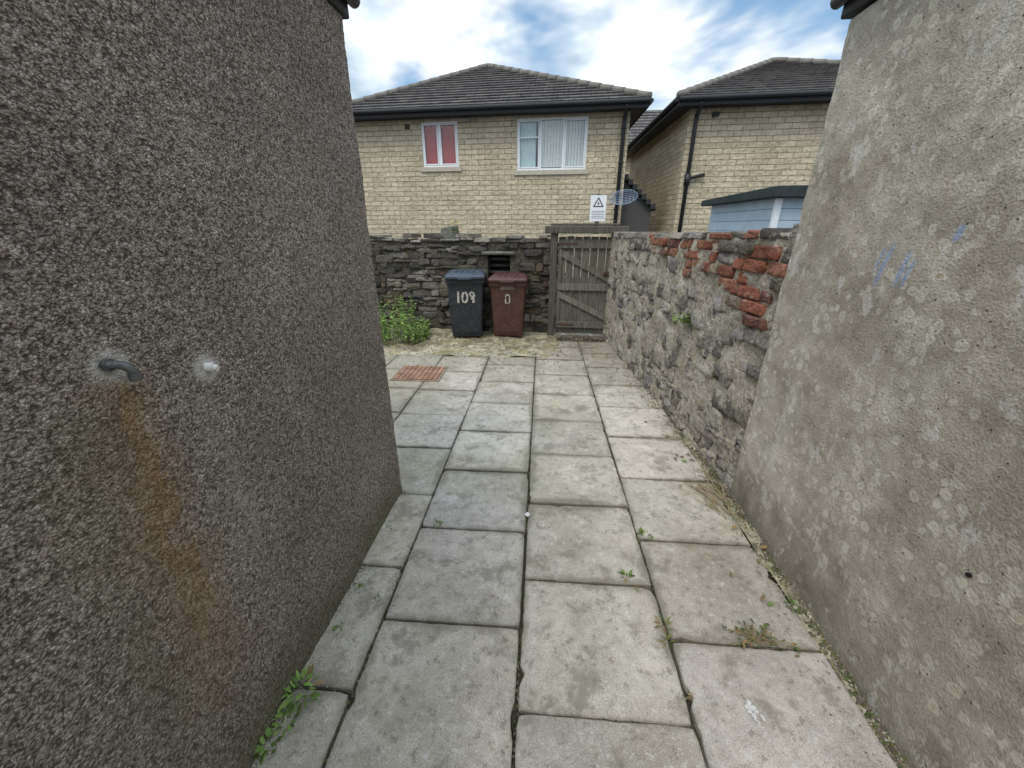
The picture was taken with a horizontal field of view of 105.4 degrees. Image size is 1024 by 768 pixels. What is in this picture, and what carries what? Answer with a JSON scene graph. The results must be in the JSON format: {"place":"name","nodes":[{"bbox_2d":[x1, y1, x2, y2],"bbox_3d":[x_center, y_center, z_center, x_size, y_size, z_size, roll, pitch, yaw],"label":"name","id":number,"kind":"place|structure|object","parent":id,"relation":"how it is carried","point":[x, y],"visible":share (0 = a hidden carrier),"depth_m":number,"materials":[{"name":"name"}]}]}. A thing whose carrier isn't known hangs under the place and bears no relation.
{"place":"outdoors","nodes":[
{"label":"outdoors","id":0,"kind":"place"},
{"bbox_2d":[306,330,847,767],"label":"yard soil bed","id":1,"kind":"object","parent":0,"point":[519,680],"depth_m":1.73,"materials":[{"name":"brown soil"}]},
{"bbox_2d":[0,0,402,767],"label":"pebbledash outbuilding","id":2,"kind":"structure","parent":1,"relation":"on","point":[186,540],"depth_m":0.95,"materials":[{"name":"grey concrete"}]},
{"bbox_2d":[99,358,142,381],"bbox_3d":[-0.820,-0.028,0.802,0.078,0.054,0.035,-7,23,-16],"label":"overflow pipe","id":3,"kind":"object","parent":2,"relation":"attached to","point":[129,369],"visible":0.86,"depth_m":0.80,"materials":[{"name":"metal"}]},
{"bbox_2d":[204,362,219,371],"bbox_3d":[-0.812,-0.045,1.036,0.054,0.024,0.024,2,22,5],"label":"waste pipe stub","id":4,"kind":"object","parent":2,"relation":"attached to","point":[211,367],"visible":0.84,"depth_m":1.03,"materials":[{"name":"white plastic"}]},
{"bbox_2d":[370,237,549,330],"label":"stone wall","id":5,"kind":"structure","parent":1,"relation":"on","point":[514,261],"depth_m":6.14,"materials":[{"name":"grey stone"}]},
{"bbox_2d":[369,225,550,242],"bbox_3d":[-2.263,-2.433,6.320,5.879,0.256,0.470,3,22,8],"label":"coping","id":6,"kind":"object","parent":5,"relation":"on","point":[446,234],"visible":0.53,"depth_m":5.95,"materials":[{"name":"stone"}]},
{"bbox_2d":[370,241,566,332],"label":"stones","id":7,"kind":"object","parent":5,"relation":"attached to","point":[390,266],"visible":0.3,"depth_m":6.22,"materials":[{"name":"grey stone"}]},
{"bbox_2d":[381,326,558,357],"bbox_3d":[-1.929,-0.783,6.188,5.254,0.049,2.077,1,22,3],"label":"concrete apron","id":8,"kind":"object","parent":1,"relation":"on","point":[485,348],"visible":0.41,"depth_m":5.66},
{"bbox_2d":[379,292,430,346],"bbox_3d":[-1.991,-0.979,5.776,1.524,0.682,1.139,0,22,0],"label":"weed bush","id":9,"kind":"object","parent":8,"relation":"on","point":[414,333],"visible":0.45,"depth_m":5.82,"materials":[{"name":"green plant"}]},
{"bbox_2d":[444,268,485,335],"bbox_3d":[-0.695,-1.252,6.024,0.577,0.993,0.786,-1,22,-3],"label":"wheelie bin","id":10,"kind":"object","parent":8,"relation":"on","point":[465,287],"visible":1,"depth_m":5.75,"materials":[{"name":"black plastic"}]},
{"bbox_2d":[488,271,528,335],"bbox_3d":[-0.042,-1.242,6.070,0.577,0.941,0.786,2,22,4],"label":"wheelie bin","id":11,"kind":"object","parent":8,"relation":"on","point":[508,295],"visible":0.89,"depth_m":5.80,"materials":[{"name":"brown plastic"}]},
{"bbox_2d":[251,341,897,767],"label":"paving slabs","id":12,"kind":"structure","parent":1,"relation":"on","point":[587,661],"depth_m":1.74,"materials":[{"name":"concrete"}]},
{"bbox_2d":[254,525,391,764],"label":"wall base weeds","id":13,"kind":"object","parent":12,"relation":"on","point":[308,673],"depth_m":1.38,"materials":[{"name":"green plant"}]},
{"bbox_2d":[389,365,447,381],"bbox_3d":[-1.072,-0.114,4.555,0.560,0.050,0.490,2,22,4],"label":"manhole cover","id":14,"kind":"object","parent":12,"relation":"on","point":[422,373],"visible":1,"depth_m":4.51,"materials":[{"name":"brown metal"}]},
{"bbox_2d":[254,333,909,767],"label":"grit","id":15,"kind":"object","parent":12,"relation":"on","point":[544,549],"visible":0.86,"depth_m":1.92,"materials":[{"name":"beige gravel"}]},
{"bbox_2d":[373,385,799,699],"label":"paving weeds","id":16,"kind":"object","parent":12,"relation":"on","point":[667,619],"visible":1,"depth_m":1.75,"materials":[{"name":"green plant"}]},
{"bbox_2d":[389,334,799,656],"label":"fallen leaves","id":17,"kind":"object","parent":12,"relation":"on","point":[759,561],"visible":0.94,"depth_m":2.60,"materials":[{"name":"brown plant"}]},
{"bbox_2d":[617,362,745,521],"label":"dry twigs","id":18,"kind":"object","parent":12,"relation":"on","point":[710,497],"visible":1,"depth_m":2.51,"materials":[{"name":"brown plant"}]},
{"bbox_2d":[745,700,764,727],"bbox_3d":[0.856,1.161,1.373,0.041,0.003,0.086,-5,23,-13],"label":"paint splash","id":19,"kind":"object","parent":12,"relation":"on","point":[749,707],"visible":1,"depth_m":1.38,"materials":[{"name":"white paint"}]},
{"bbox_2d":[722,618,800,653],"bbox_3d":[1.030,1.049,1.634,0.279,0.020,0.153,0,22,0],"label":"flattened weed","id":20,"kind":"object","parent":12,"relation":"on","point":[753,637],"visible":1,"depth_m":1.62,"materials":[{"name":"green plant"}]},
{"bbox_2d":[251,338,907,767],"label":"moss","id":21,"kind":"object","parent":1,"relation":"on","point":[847,676],"visible":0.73,"depth_m":1.65,"materials":[{"name":"green plant"}]},
{"bbox_2d":[545,223,628,338],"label":"wooden gate","id":22,"kind":"structure","parent":1,"relation":"on","point":[587,287],"depth_m":5.80,"materials":[{"name":"grey wood"}]},
{"bbox_2d":[589,194,606,233],"bbox_3d":[1.194,-2.368,5.444,0.215,0.500,0.036,3,22,8],"label":"electrical warning sign","id":23,"kind":"object","parent":22,"relation":"attached to","point":[598,208],"visible":1,"depth_m":5.40,"materials":[{"name":"white metal"}]},
{"bbox_2d":[603,232,795,475],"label":"stone wall","id":24,"kind":"structure","parent":1,"relation":"on","point":[699,388],"depth_m":3.12,"materials":[{"name":"grey stone"}]},
{"bbox_2d":[670,311,690,325],"bbox_3d":[1.370,-0.533,3.147,0.190,0.111,0.188,0,22,0],"label":"wall fern","id":25,"kind":"object","parent":24,"relation":"attached to","point":[674,319],"depth_m":3.12,"materials":[{"name":"green plant"}]},
{"bbox_2d":[602,241,792,487],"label":"stones","id":26,"kind":"object","parent":24,"relation":"attached to","point":[713,417],"visible":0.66,"depth_m":3.01,"materials":[{"name":"grey stone"}]},
{"bbox_2d":[611,223,799,239],"bbox_3d":[1.582,-1.435,3.723,0.381,0.172,3.914,0,22,0],"label":"coping","id":27,"kind":"object","parent":24,"relation":"on","point":[769,233],"visible":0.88,"depth_m":2.62,"materials":[{"name":"grey stone"}]},
{"bbox_2d":[651,237,787,330],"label":"bricks","id":28,"kind":"object","parent":24,"relation":"on","point":[751,306],"visible":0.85,"depth_m":2.40,"materials":[{"name":"red brick"}]},
{"bbox_2d":[672,422,907,767],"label":"edge strip","id":29,"kind":"object","parent":1,"relation":"on","point":[788,591],"visible":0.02,"depth_m":1.89,"materials":[{"name":"soil"},{"name":"gravel"},{"name":"moss"}]},
{"bbox_2d":[730,0,1023,767],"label":"cement rendered outbuilding","id":30,"kind":"structure","parent":1,"relation":"on","point":[877,490],"depth_m":1.29,"materials":[{"name":"grey concrete"}]},
{"bbox_2d":[555,277,603,330],"bbox_3d":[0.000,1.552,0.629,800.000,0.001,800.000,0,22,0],"label":"ground","id":31,"kind":"structure","parent":0,"point":[578,308],"depth_m":8.97,"materials":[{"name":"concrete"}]},
{"bbox_2d":[355,111,630,277],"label":"walls","id":32,"kind":"structure","parent":31,"relation":"on","point":[485,192],"depth_m":12.97,"materials":[{"name":"brick"}]},
{"bbox_2d":[421,121,458,166],"bbox_3d":[-2.348,-7.835,12.783,1.220,1.280,0.077,3,22,8],"label":"window frame","id":33,"kind":"object","parent":32,"relation":"attached to","point":[438,125],"visible":1,"depth_m":12.74,"materials":[{"name":"white plastic"}]},
{"bbox_2d":[424,125,455,163],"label":"red curtains","id":34,"kind":"object","parent":33,"relation":"attached to","point":[448,143],"visible":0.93,"depth_m":12.84,"materials":[{"name":"fabric"}]},
{"bbox_2d":[420,166,461,171],"bbox_3d":[-2.354,-7.159,13.007,1.420,0.139,0.100,3,22,8],"label":"window sill","id":35,"kind":"structure","parent":32,"relation":"attached to","point":[440,169],"depth_m":12.97,"materials":[{"name":"stone"}]},
{"bbox_2d":[353,97,653,129],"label":"fascia and gutter","id":36,"kind":"structure","parent":32,"relation":"on","point":[638,107],"depth_m":11.79,"materials":[{"name":"black plastic"}]},
{"bbox_2d":[352,67,644,109],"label":"roof","id":37,"kind":"structure","parent":36,"relation":"on","point":[487,85],"depth_m":12.51,"materials":[{"name":"tile"}]},
{"bbox_2d":[352,63,652,104],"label":"hip tiles","id":38,"kind":"object","parent":37,"relation":"attached to","point":[609,87],"visible":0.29,"depth_m":13.06,"materials":[{"name":"grey tile"}]},
{"bbox_2d":[514,169,588,174],"bbox_3d":[1.246,-6.817,12.564,2.400,0.139,0.100,3,22,8],"label":"window sill","id":39,"kind":"structure","parent":32,"relation":"attached to","point":[552,172],"depth_m":12.52,"materials":[{"name":"stone"}]},
{"bbox_2d":[517,116,588,169],"bbox_3d":[1.252,-7.563,12.312,2.200,1.430,0.077,3,22,8],"label":"window frame","id":40,"kind":"object","parent":32,"relation":"attached to","point":[565,120],"visible":1,"depth_m":12.26,"materials":[{"name":"white plastic"}]},
{"bbox_2d":[520,122,536,166],"bbox_3d":[0.492,-7.657,12.477,0.560,1.300,0.024,3,22,8],"label":"net curtain","id":41,"kind":"object","parent":40,"relation":"hanging from","point":[527,151],"visible":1,"depth_m":12.48,"materials":[{"name":"fabric"}]},
{"bbox_2d":[541,120,584,166],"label":"vertical blinds","id":42,"kind":"object","parent":40,"relation":"attached to","point":[552,131],"visible":1,"depth_m":12.31,"materials":[{"name":"fabric"}]},
{"bbox_2d":[536,126,585,167],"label":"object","id":43,"kind":"object","parent":32,"relation":"on","point":[553,147],"depth_m":13.67,"materials":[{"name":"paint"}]},
{"bbox_2d":[612,104,628,234],"bbox_3d":[3.341,-5.896,12.312,0.133,4.881,0.486,3,22,8],"label":"downpipe","id":44,"kind":"object","parent":32,"relation":"attached to","point":[623,130],"visible":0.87,"depth_m":12.03,"materials":[{"name":"black plastic"}]},
{"bbox_2d":[609,190,637,204],"bbox_3d":[3.470,-5.855,12.265,0.856,0.422,0.610,3,22,8],"label":"satellite dish","id":45,"kind":"object","parent":32,"relation":"attached to","point":[612,198],"visible":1,"depth_m":12.04,"materials":[{"name":"grey metal"}]},
{"bbox_2d":[620,174,655,231],"bbox_3d":[4.399,-5.811,14.498,1.151,3.220,3.160,3,22,8],"label":"lean to porch","id":46,"kind":"object","parent":31,"relation":"on","point":[635,215],"visible":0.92,"depth_m":13.00,"materials":[{"name":"tile"}]},
{"bbox_2d":[629,103,829,232],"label":"walls","id":47,"kind":"structure","parent":31,"relation":"on","point":[737,150],"depth_m":11.74,"materials":[{"name":"brick"}]},
{"bbox_2d":[677,101,704,231],"bbox_3d":[5.582,-5.785,12.041,0.599,4.877,0.502,0,22,0],"label":"downpipe","id":48,"kind":"object","parent":47,"relation":"attached to","point":[688,177],"visible":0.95,"depth_m":11.88,"materials":[{"name":"black plastic"}]},
{"bbox_2d":[712,111,719,116],"bbox_3d":[5.923,-7.840,11.331,0.180,0.100,0.120,3,22,8],"label":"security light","id":49,"kind":"object","parent":47,"relation":"attached to","point":[715,114],"visible":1,"depth_m":11.28,"materials":[{"name":"black plastic"}]},
{"bbox_2d":[626,89,833,157],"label":"fascia and gutter","id":50,"kind":"structure","parent":47,"relation":"on","point":[675,109],"depth_m":10.93,"materials":[{"name":"black plastic"}]},
{"bbox_2d":[679,61,839,96],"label":"roof","id":51,"kind":"structure","parent":50,"relation":"on","point":[777,76],"depth_m":11.67,"materials":[{"name":"tile"}]},
{"bbox_2d":[676,57,840,96],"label":"hip tiles","id":52,"kind":"object","parent":51,"relation":"attached to","point":[702,85],"visible":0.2,"depth_m":12.84,"materials":[{"name":"grey tile"}]},
{"bbox_2d":[343,0,851,109],"label":"sky","id":53,"kind":"structure","parent":0,"point":[663,48],"materials":[{"name":"blue"}]},
{"bbox_2d":[625,110,662,173],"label":"distant house","id":54,"kind":"structure","parent":0,"point":[645,119],"depth_m":23.29,"materials":[{"name":"tile"}]},
{"bbox_2d":[701,185,807,231],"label":"garden shed","id":55,"kind":"structure","parent":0,"point":[774,207],"depth_m":5.82,"materials":[{"name":"blue paint"}]}
]}

